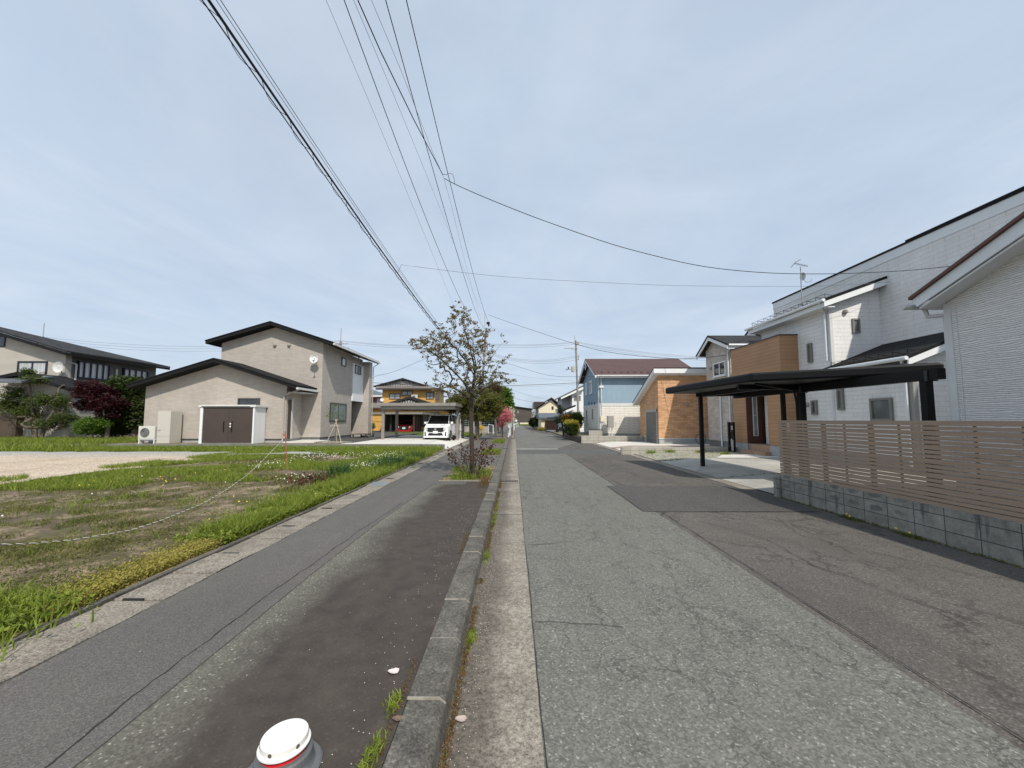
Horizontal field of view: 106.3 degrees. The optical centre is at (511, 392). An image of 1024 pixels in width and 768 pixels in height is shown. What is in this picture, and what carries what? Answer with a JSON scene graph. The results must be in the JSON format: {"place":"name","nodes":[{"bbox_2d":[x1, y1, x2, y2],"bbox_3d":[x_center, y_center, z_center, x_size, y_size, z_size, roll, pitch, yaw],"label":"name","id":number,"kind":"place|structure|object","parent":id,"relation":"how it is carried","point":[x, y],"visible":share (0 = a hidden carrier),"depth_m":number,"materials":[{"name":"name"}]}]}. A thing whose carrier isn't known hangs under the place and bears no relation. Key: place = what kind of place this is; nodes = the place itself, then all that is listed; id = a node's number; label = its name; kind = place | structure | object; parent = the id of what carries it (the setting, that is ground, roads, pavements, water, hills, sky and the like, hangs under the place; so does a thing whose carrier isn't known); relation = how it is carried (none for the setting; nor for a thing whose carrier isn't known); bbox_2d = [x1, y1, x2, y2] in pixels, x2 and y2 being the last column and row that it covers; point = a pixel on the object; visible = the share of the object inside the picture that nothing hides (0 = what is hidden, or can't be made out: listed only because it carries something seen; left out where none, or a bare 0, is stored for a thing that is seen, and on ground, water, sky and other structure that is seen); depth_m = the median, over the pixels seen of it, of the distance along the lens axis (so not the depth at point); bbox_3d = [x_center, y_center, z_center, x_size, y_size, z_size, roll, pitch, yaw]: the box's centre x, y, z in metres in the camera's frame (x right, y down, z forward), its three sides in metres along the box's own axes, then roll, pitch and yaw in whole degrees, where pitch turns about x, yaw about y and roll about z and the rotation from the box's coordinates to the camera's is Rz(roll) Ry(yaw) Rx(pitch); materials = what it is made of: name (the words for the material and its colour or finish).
{"place":"outdoors","nodes":[
{"label":"outdoors","id":0,"kind":"place"},
{"bbox_2d":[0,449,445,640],"bbox_3d":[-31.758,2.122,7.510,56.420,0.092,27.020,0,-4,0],"label":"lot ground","id":1,"kind":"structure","parent":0,"point":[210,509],"depth_m":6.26,"materials":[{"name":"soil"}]},
{"bbox_2d":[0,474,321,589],"bbox_3d":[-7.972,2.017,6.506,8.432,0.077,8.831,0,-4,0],"label":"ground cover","id":2,"kind":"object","parent":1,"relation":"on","point":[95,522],"visible":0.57,"depth_m":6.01,"materials":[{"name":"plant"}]},
{"bbox_2d":[0,451,322,483],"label":"gravel lot","id":3,"kind":"structure","parent":1,"relation":"on","point":[39,464],"depth_m":14.53,"materials":[{"name":"gravel"}]},
{"bbox_2d":[0,456,426,639],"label":"bare earth","id":4,"kind":"structure","parent":1,"relation":"on","point":[46,532],"depth_m":5.95,"materials":[{"name":"soil"}]},
{"bbox_2d":[0,577,97,661],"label":"tall weed clump","id":5,"kind":"object","parent":4,"relation":"on","point":[9,603],"visible":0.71,"depth_m":3.02,"materials":[{"name":"green plant"}]},
{"bbox_2d":[1,530,239,633],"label":"yellow groundcover","id":6,"kind":"object","parent":4,"relation":"on","point":[163,562],"visible":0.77,"depth_m":3.86,"materials":[{"name":"plant"}]},
{"bbox_2d":[0,457,418,655],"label":"broadleaf weeds","id":7,"kind":"object","parent":4,"relation":"on","point":[332,492],"visible":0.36,"depth_m":4.96,"materials":[{"name":"green plant"}]},
{"bbox_2d":[0,424,528,557],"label":"weed grass","id":8,"kind":"structure","parent":4,"relation":"on","point":[115,479],"depth_m":11.63,"materials":[{"name":"plant"}]},
{"bbox_2d":[283,431,287,475],"bbox_3d":[-5.612,1.627,9.526,0.190,1.322,0.067,1,-4,-20],"label":"red stake","id":9,"kind":"object","parent":4,"relation":"on","point":[286,450],"visible":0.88,"depth_m":9.53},
{"bbox_2d":[0,439,282,544],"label":"boundary rope","id":10,"kind":"object","parent":9,"relation":"attached to","point":[127,530],"visible":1,"depth_m":4.70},
{"bbox_2d":[265,471,348,488],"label":"dark leaf plants","id":11,"kind":"object","parent":4,"relation":"on","point":[306,480],"visible":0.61,"depth_m":9.42,"materials":[{"name":"plant"}]},
{"bbox_2d":[314,449,430,478],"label":"daffodil leaves","id":12,"kind":"object","parent":4,"relation":"on","point":[391,460],"visible":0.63,"depth_m":12.13,"materials":[{"name":"green plant"}]},
{"bbox_2d":[3,444,444,448],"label":"retaining kerb","id":13,"kind":"structure","parent":1,"relation":"on","point":[338,445],"depth_m":20.75,"materials":[{"name":"concrete"}]},
{"bbox_2d":[0,433,506,767],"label":"sidewalk","id":14,"kind":"structure","parent":0,"point":[342,613],"depth_m":2.52,"materials":[{"name":"asphalt"}]},
{"bbox_2d":[0,426,507,767],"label":"sidewalk overlay","id":15,"kind":"object","parent":14,"relation":"on","point":[51,710],"visible":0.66,"depth_m":2.66,"materials":[{"name":"concrete"}]},
{"bbox_2d":[1,452,450,767],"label":"sidewalk cracks","id":16,"kind":"object","parent":15,"relation":"on","point":[93,727],"visible":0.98,"depth_m":2.65,"materials":[{"name":"asphalt"}]},
{"bbox_2d":[441,386,506,439],"bbox_3d":[-2.979,1.480,30.363,5.354,4.501,3.884,0,-4,0],"label":"yew tree","id":17,"kind":"object","parent":15,"relation":"on","point":[487,403],"visible":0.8,"depth_m":29.82,"materials":[{"name":"green plant"}]},
{"bbox_2d":[495,385,515,432],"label":"broadleaf tree","id":18,"kind":"object","parent":15,"relation":"on","point":[509,396],"visible":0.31,"depth_m":44.49,"materials":[{"name":"green plant"}]},
{"bbox_2d":[248,718,322,767],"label":"delineator post","id":19,"kind":"object","parent":14,"relation":"on","point":[289,743],"visible":1,"depth_m":1.70,"materials":[{"name":"white plastic"}]},
{"bbox_2d":[112,424,461,443],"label":"yard","id":20,"kind":"structure","parent":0,"point":[254,443],"depth_m":21.43,"materials":[{"name":"concrete"}]},
{"bbox_2d":[138,426,156,443],"bbox_3d":[-20.350,2.374,21.525,0.980,0.970,0.371,0,-4,0],"label":"heat pump unit","id":21,"kind":"object","parent":20,"relation":"on","point":[147,432],"visible":0.96,"depth_m":21.38,"materials":[{"name":"white metal"}]},
{"bbox_2d":[156,411,182,442],"bbox_3d":[-19.409,1.966,21.766,0.724,1.800,0.760,0,-4,0],"label":"water heater tank","id":22,"kind":"object","parent":20,"relation":"on","point":[169,426],"visible":0.98,"depth_m":21.45,"materials":[{"name":"beige metal"}]},
{"bbox_2d":[198,405,267,443],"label":"storage shed","id":23,"kind":"structure","parent":20,"relation":"on","point":[231,424],"depth_m":21.30,"materials":[{"name":"brown metal"}]},
{"bbox_2d":[202,407,228,442],"bbox_3d":[-16.441,1.805,21.282,1.420,1.950,0.115,0,-4,0],"label":"door","id":24,"kind":"structure","parent":23,"relation":"in","point":[215,419],"depth_m":21.29,"materials":[{"name":"brown metal"}]},
{"bbox_2d":[228,407,252,442],"bbox_3d":[-15.046,1.805,21.276,1.350,1.950,0.115,0,-4,0],"label":"door","id":25,"kind":"structure","parent":23,"relation":"in","point":[240,418],"depth_m":21.29,"materials":[{"name":"brown metal"}]},
{"bbox_2d":[127,321,379,442],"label":"tan house","id":26,"kind":"structure","parent":20,"relation":"on","point":[284,378],"depth_m":23.96,"materials":[{"name":"paint"}]},
{"bbox_2d":[329,402,346,420],"bbox_3d":[-11.910,1.357,26.345,0.060,1.230,2.450,0,-4,0],"label":"window","id":27,"kind":"structure","parent":26,"relation":"in","point":[342,407],"depth_m":26.33,"materials":[{"name":"grey glass"}]},
{"bbox_2d":[371,378,451,430],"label":"ochre house","id":28,"kind":"structure","parent":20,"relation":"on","point":[398,391],"depth_m":49.78,"materials":[{"name":"paint"}]},
{"bbox_2d":[330,431,422,442],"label":"yard tarmac","id":29,"kind":"structure","parent":0,"point":[377,434],"depth_m":28.67,"materials":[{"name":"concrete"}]},
{"bbox_2d":[342,435,468,448],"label":"white driveway","id":30,"kind":"structure","parent":0,"point":[411,439],"depth_m":24.70,"materials":[{"name":"concrete"}]},
{"bbox_2d":[377,403,463,439],"bbox_3d":[-6.454,2.298,29.037,5.350,2.740,6.400,0,-4,0],"label":"taupe carport","id":31,"kind":"object","parent":30,"relation":"on","point":[397,407],"visible":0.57,"depth_m":26.19,"materials":[{"name":"metal"}]},
{"bbox_2d":[423,414,459,439],"bbox_3d":[-5.054,2.526,28.139,2.030,1.805,4.744,0,-4,2],"label":"white minivan","id":32,"kind":"object","parent":30,"relation":"on","point":[440,426],"visible":0.83,"depth_m":26.46,"materials":[{"name":"paint"}]},
{"bbox_2d":[442,464,495,479],"bbox_3d":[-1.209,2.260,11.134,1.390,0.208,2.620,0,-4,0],"label":"planter grass","id":33,"kind":"structure","parent":0,"point":[459,475],"depth_m":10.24,"materials":[{"name":"plant"}]},
{"bbox_2d":[407,301,516,472],"bbox_3d":[-1.378,-0.122,10.559,3.038,4.904,1.712,0,-4,0],"label":"dogwood tree","id":34,"kind":"object","parent":33,"relation":"on","point":[476,381],"visible":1,"depth_m":10.47,"materials":[{"name":"green plant"}]},
{"bbox_2d":[445,439,498,476],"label":"dogwood suckers","id":35,"kind":"object","parent":33,"relation":"on","point":[475,460],"visible":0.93,"depth_m":10.36,"materials":[{"name":"brown plant"}]},
{"bbox_2d":[496,404,513,436],"bbox_3d":[-0.768,2.546,34.520,1.748,2.991,1.815,4,-6,-44],"label":"pink dogwood","id":36,"kind":"object","parent":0,"point":[505,416],"visible":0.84,"depth_m":34.38,"materials":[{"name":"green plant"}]},
{"bbox_2d":[0,0,1023,416],"label":"sky","id":37,"kind":"structure","parent":0,"point":[153,191],"materials":[{"name":"blue"}]},
{"bbox_2d":[474,421,562,437],"bbox_3d":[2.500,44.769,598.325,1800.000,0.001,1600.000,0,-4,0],"label":"ground","id":38,"kind":"structure","parent":0,"point":[507,423],"depth_m":90.35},
{"bbox_2d":[0,440,467,648],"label":"drain edge","id":39,"kind":"object","parent":38,"relation":"on","point":[102,601],"visible":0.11,"depth_m":3.86,"materials":[{"name":"concrete"}]},
{"bbox_2d":[534,426,563,436],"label":"ground","id":40,"kind":"structure","parent":0,"point":[558,433],"depth_m":49.28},
{"bbox_2d":[514,406,532,423],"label":"dark brown barn","id":41,"kind":"structure","parent":40,"relation":"on","point":[522,414],"depth_m":131.75,"materials":[{"name":"grey metal"}]},
{"bbox_2d":[532,397,557,429],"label":"cream house","id":42,"kind":"structure","parent":40,"relation":"on","point":[546,413],"depth_m":68.55,"materials":[{"name":"beige"}]},
{"bbox_2d":[564,336,578,411],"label":"utility pole","id":43,"kind":"object","parent":40,"relation":"on","point":[572,369],"visible":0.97,"depth_m":44.10,"materials":[{"name":"concrete"}]},
{"bbox_2d":[555,385,583,431],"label":"white gable house","id":44,"kind":"structure","parent":0,"point":[568,401],"depth_m":52.01,"materials":[{"name":"paint"}]},
{"bbox_2d":[564,432,588,436],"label":"blue house yard","id":45,"kind":"structure","parent":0,"point":[583,434],"depth_m":32.92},
{"bbox_2d":[562,421,579,435],"bbox_3d":[4.986,2.982,32.344,1.497,1.433,2.115,0,-4,0],"label":"golden hedge bush","id":46,"kind":"object","parent":45,"relation":"on","point":[570,429],"visible":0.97,"depth_m":31.84,"materials":[{"name":"green plant"}]},
{"bbox_2d":[578,359,689,435],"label":"blue house","id":47,"kind":"structure","parent":45,"relation":"on","point":[612,387],"depth_m":30.40,"materials":[{"name":"paint"}]},
{"bbox_2d":[596,442,709,450],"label":"brick house driveway","id":48,"kind":"structure","parent":0,"point":[612,444],"depth_m":24.48,"materials":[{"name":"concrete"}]},
{"bbox_2d":[509,426,1023,750],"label":"road","id":49,"kind":"structure","parent":0,"point":[978,665],"depth_m":3.93,"materials":[{"name":"asphalt"}]},
{"bbox_2d":[382,438,508,767],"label":"kerb","id":50,"kind":"structure","parent":49,"relation":"on","point":[418,739],"depth_m":2.46,"materials":[{"name":"concrete"}]},
{"bbox_2d":[407,440,508,703],"bbox_3d":[-0.420,2.738,16.218,0.229,0.043,34.217,0,-4,0],"label":"kerb mortar","id":51,"kind":"object","parent":50,"relation":"on","point":[425,698],"visible":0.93,"depth_m":2.16,"materials":[{"name":"concrete"}]},
{"bbox_2d":[438,439,544,767],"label":"gutter","id":52,"kind":"object","parent":49,"relation":"on","point":[502,725],"visible":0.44,"depth_m":2.64,"materials":[{"name":"concrete"}]},
{"bbox_2d":[355,501,499,767],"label":"weeds","id":53,"kind":"object","parent":52,"relation":"on","point":[372,748],"visible":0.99,"depth_m":2.06,"materials":[{"name":"green plant"}]},
{"bbox_2d":[363,475,502,767],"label":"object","id":54,"kind":"object","parent":52,"relation":"on","point":[484,481],"visible":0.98,"depth_m":2.44,"materials":[{"name":"plant"}]},
{"bbox_2d":[514,426,576,448],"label":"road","id":55,"kind":"structure","parent":49,"relation":"on","point":[525,438],"depth_m":31.85,"materials":[{"name":"asphalt"}]},
{"bbox_2d":[516,449,620,453],"bbox_3d":[2.957,3.193,20.762,5.460,0.001,3.100,0,-4,0],"label":"road trench patch","id":56,"kind":"object","parent":49,"relation":"on","point":[563,451],"visible":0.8,"depth_m":20.73,"materials":[{"name":"asphalt"}]},
{"bbox_2d":[591,443,756,489],"bbox_3d":[5.854,3.079,18.854,0.310,0.062,19.100,0,-4,0],"label":"edge concrete","id":57,"kind":"object","parent":49,"relation":"on","point":[705,476],"visible":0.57,"depth_m":12.38,"materials":[{"name":"concrete"}]},
{"bbox_2d":[608,486,817,511],"bbox_3d":[4.061,2.307,8.495,3.250,0.001,2.770,0,-4,0],"label":"road patch","id":58,"kind":"object","parent":49,"relation":"on","point":[686,498],"visible":1,"depth_m":8.19,"materials":[{"name":"asphalt"}]},
{"bbox_2d":[517,454,1023,767],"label":"road lane","id":59,"kind":"structure","parent":49,"relation":"on","point":[657,701],"depth_m":2.64,"materials":[{"name":"asphalt"}]},
{"bbox_2d":[517,455,1023,767],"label":"road tar seams","id":60,"kind":"object","parent":59,"relation":"on","point":[761,574],"visible":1,"depth_m":3.45,"materials":[{"name":"asphalt"}]},
{"bbox_2d":[773,475,1023,568],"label":"block wall","id":61,"kind":"structure","parent":49,"relation":"on","point":[996,538],"depth_m":5.54,"materials":[{"name":"concrete"}]},
{"bbox_2d":[778,420,1023,523],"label":"slat fence","id":62,"kind":"object","parent":61,"relation":"on","point":[935,448],"visible":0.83,"depth_m":5.57,"materials":[{"name":"beige wood"}]},
{"bbox_2d":[783,498,1020,567],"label":"wall foot weeds","id":63,"kind":"object","parent":49,"relation":"on","point":[914,536],"depth_m":5.63,"materials":[{"name":"plant"}]},
{"bbox_2d":[662,458,956,493],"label":"carport driveway","id":64,"kind":"structure","parent":0,"point":[720,467],"depth_m":12.30,"materials":[{"name":"concrete"}]},
{"bbox_2d":[666,362,945,496],"bbox_3d":[7.148,0.977,10.353,3.178,2.835,7.055,0,-4,0],"label":"black carport","id":65,"kind":"object","parent":64,"relation":"on","point":[800,384],"visible":0.75,"depth_m":9.21,"materials":[{"name":"metal"}]},
{"bbox_2d":[900,211,1023,512],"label":"ribbed white house","id":66,"kind":"structure","parent":0,"point":[976,294],"depth_m":5.74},
{"label":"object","id":67,"kind":"structure","parent":0,"visible":0},
{"bbox_2d":[0,367,82,437],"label":"pruned pine","id":68,"kind":"object","parent":67,"relation":"on","point":[55,400],"visible":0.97,"depth_m":25.18,"materials":[{"name":"green plant"}]},
{"bbox_2d":[0,327,169,438],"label":"grey beige house","id":69,"kind":"structure","parent":67,"relation":"on","point":[79,362],"depth_m":28.40,"materials":[{"name":"grey"}]},
{"bbox_2d":[16,361,47,373],"bbox_3d":[-35.384,-1.849,28.323,2.221,0.924,0.060,0,-4,0],"label":"window","id":70,"kind":"structure","parent":69,"relation":"in","point":[41,366],"depth_m":28.32,"materials":[{"name":"white glass"}]},
{"bbox_2d":[77,361,110,379],"bbox_3d":[-32.897,-1.679,30.215,0.200,1.285,2.286,0,-4,0],"label":"window","id":71,"kind":"structure","parent":69,"relation":"in","point":[87,370],"depth_m":30.17,"materials":[{"name":"grey glass"}]},
{"bbox_2d":[122,368,148,378],"bbox_3d":[-32.883,-1.534,33.566,0.200,0.906,2.177,0,-4,0],"label":"window","id":72,"kind":"structure","parent":69,"relation":"in","point":[125,371],"depth_m":33.52,"materials":[{"name":"grey glass"}]},
{"bbox_2d":[67,416,114,437],"bbox_3d":[-26.450,2.252,24.205,2.218,1.578,1.940,0,-4,0],"label":"azalea bush","id":73,"kind":"object","parent":67,"relation":"on","point":[88,425],"visible":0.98,"depth_m":23.93,"materials":[{"name":"green plant"}]},
{"bbox_2d":[68,379,131,438],"bbox_3d":[-26.552,1.080,24.660,3.461,3.982,2.395,0,-4,0],"label":"red maple","id":74,"kind":"object","parent":67,"relation":"on","point":[103,405],"visible":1,"depth_m":24.39,"materials":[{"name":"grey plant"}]},
{"bbox_2d":[100,374,145,436],"bbox_3d":[-25.904,0.972,26.052,3.363,4.395,2.623,0,-4,0],"label":"camellia tree","id":75,"kind":"object","parent":67,"relation":"on","point":[133,417],"visible":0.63,"depth_m":25.64,"materials":[{"name":"green plant"}]},
{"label":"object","id":76,"kind":"structure","parent":0,"visible":0},
{"bbox_2d":[581,436,643,442],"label":"block wall","id":77,"kind":"structure","parent":76,"relation":"on","point":[593,439],"depth_m":28.00,"materials":[{"name":"concrete"}]},
{"bbox_2d":[632,367,709,443],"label":"brick garage","id":78,"kind":"structure","parent":76,"relation":"on","point":[665,418],"depth_m":25.17,"materials":[{"name":"orange"}]},
{"bbox_2d":[620,447,737,454],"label":"block wall","id":79,"kind":"structure","parent":76,"relation":"on","point":[629,450],"depth_m":18.86,"materials":[{"name":"concrete"}]},
{"bbox_2d":[635,452,750,461],"bbox_3d":[9.037,2.874,17.176,6.070,0.170,3.350,0,-4,0],"label":"pebble bed","id":80,"kind":"object","parent":76,"relation":"on","point":[663,456],"visible":0.41,"depth_m":17.31,"materials":[{"name":"gravel"}]},
{"bbox_2d":[727,422,735,451],"bbox_3d":[10.762,2.206,18.832,0.320,1.500,0.135,0,-4,0],"label":"gate post","id":81,"kind":"object","parent":80,"relation":"on","point":[731,434],"visible":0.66,"depth_m":18.78,"materials":[{"name":"black metal"}]},
{"bbox_2d":[696,329,761,446],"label":"beige stone house","id":82,"kind":"structure","parent":76,"relation":"on","point":[720,412],"depth_m":22.41,"materials":[{"name":"paint"}]},
{"bbox_2d":[712,360,726,377],"bbox_3d":[12.028,-1.331,22.300,0.128,0.860,1.392,0,-4,0],"label":"window","id":83,"kind":"structure","parent":82,"relation":"in","point":[719,368],"depth_m":22.23,"materials":[{"name":"white glass"}]},
{"bbox_2d":[730,334,798,457],"bbox_3d":[11.613,0.331,17.498,1.640,5.250,3.610,0,-4,0],"label":"wood clad porch","id":84,"kind":"object","parent":76,"relation":"on","point":[777,352],"visible":0.56,"depth_m":17.18,"materials":[{"name":"orange"}]},
{"bbox_2d":[752,397,758,435],"bbox_3d":[11.466,1.076,18.107,0.220,1.950,0.030,0,-4,0],"label":"window","id":85,"kind":"structure","parent":84,"relation":"in","point":[754,399],"depth_m":18.10,"materials":[{"name":"grey glass"}]},
{"bbox_2d":[744,186,1023,471],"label":"white block house","id":86,"kind":"structure","parent":76,"relation":"on","point":[843,323],"depth_m":13.56,"materials":[{"name":"paint"}]},
{"bbox_2d":[444,178,949,273],"bbox_3d":[5.914,-4.691,11.272,15.638,2.312,0.019,0,-4,-6],"label":"service cable","id":87,"kind":"object","parent":86,"relation":"attached to","point":[679,261],"visible":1,"depth_m":11.08,"materials":[{"name":"rubber"}]},
{"bbox_2d":[836,389,844,409],"bbox_3d":[11.782,0.251,13.778,0.070,0.759,0.264,0,-4,0],"label":"window","id":88,"kind":"structure","parent":86,"relation":"in","point":[840,400],"depth_m":13.78,"materials":[{"name":"grey glass"}]},
{"bbox_2d":[869,397,893,420],"bbox_3d":[11.776,0.543,12.250,0.070,0.725,0.732,0,-4,0],"label":"window","id":89,"kind":"structure","parent":86,"relation":"in","point":[881,409],"depth_m":12.24,"materials":[{"name":"grey glass"}]},
{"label":"far left ground","id":90,"kind":"structure","parent":0,"visible":0},
{"bbox_2d":[398,421,417,431],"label":"red hatchback","id":91,"kind":"object","parent":90,"relation":"on","point":[405,426],"visible":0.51,"depth_m":42.55,"materials":[{"name":"paint"}]},
{"bbox_2d":[464,420,498,432],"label":"lattice fence","id":92,"kind":"object","parent":90,"relation":"on","point":[484,430],"visible":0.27,"depth_m":45.83,"materials":[{"name":"concrete"}]},
{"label":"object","id":93,"kind":"structure","parent":0,"visible":0},
{"bbox_2d":[371,412,433,431],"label":"brown carport","id":94,"kind":"object","parent":93,"relation":"on","point":[408,413],"visible":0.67,"depth_m":42.38,"materials":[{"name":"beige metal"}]},
{"bbox_2d":[479,322,494,433],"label":"utility pole","id":95,"kind":"object","parent":93,"relation":"on","point":[488,323],"visible":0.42,"depth_m":44.31,"materials":[{"name":"concrete"}]},
{"bbox_2d":[202,0,441,333],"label":"telephone cable","id":96,"kind":"object","parent":95,"relation":"attached to","point":[294,132],"visible":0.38,"depth_m":5.45,"materials":[{"name":"rubber"}]},
{"bbox_2d":[207,0,470,364],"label":"telephone cable","id":97,"kind":"object","parent":95,"relation":"attached to","point":[257,71],"visible":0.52,"depth_m":5.54,"materials":[{"name":"rubber"}]},
{"bbox_2d":[200,0,468,362],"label":"spiral hanger wire","id":98,"kind":"object","parent":97,"relation":"attached to","point":[299,142],"visible":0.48,"depth_m":5.67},
{"bbox_2d":[398,265,886,286],"bbox_3d":[5.297,-3.639,12.084,17.159,0.943,0.264,1,-4,-11],"label":"service cable","id":99,"kind":"object","parent":97,"relation":"attached to","point":[646,284],"visible":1,"depth_m":11.79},
{"bbox_2d":[216,0,462,354],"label":"telephone cable","id":100,"kind":"object","parent":95,"relation":"attached to","point":[305,134],"visible":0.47,"depth_m":5.65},
{"bbox_2d":[220,0,478,370],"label":"telephone cable","id":101,"kind":"object","parent":95,"relation":"attached to","point":[313,141],"visible":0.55,"depth_m":5.76,"materials":[{"name":"rubber"}]},
{"bbox_2d":[344,0,469,316],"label":"power line","id":102,"kind":"object","parent":95,"relation":"attached to","point":[393,133],"visible":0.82,"depth_m":11.06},
{"bbox_2d":[371,0,480,318],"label":"voltage cable","id":103,"kind":"object","parent":95,"relation":"attached to","point":[422,125],"visible":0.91,"depth_m":8.76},
{"bbox_2d":[357,0,442,174],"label":"voltage cable","id":104,"kind":"object","parent":103,"relation":"attached to","point":[395,81],"visible":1,"depth_m":7.55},
{"bbox_2d":[385,0,484,328],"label":"power line","id":105,"kind":"object","parent":95,"relation":"attached to","point":[422,133],"visible":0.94,"depth_m":10.73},
{"bbox_2d":[406,0,487,319],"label":"power line","id":106,"kind":"object","parent":95,"relation":"attached to","point":[437,129],"visible":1,"depth_m":10.63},
{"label":"drain channel","id":107,"kind":"structure","parent":0,"visible":0},
{"bbox_2d":[0,438,475,683],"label":"drain covers","id":108,"kind":"object","parent":107,"relation":"on","point":[32,652],"visible":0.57,"depth_m":3.47,"materials":[{"name":"concrete"}]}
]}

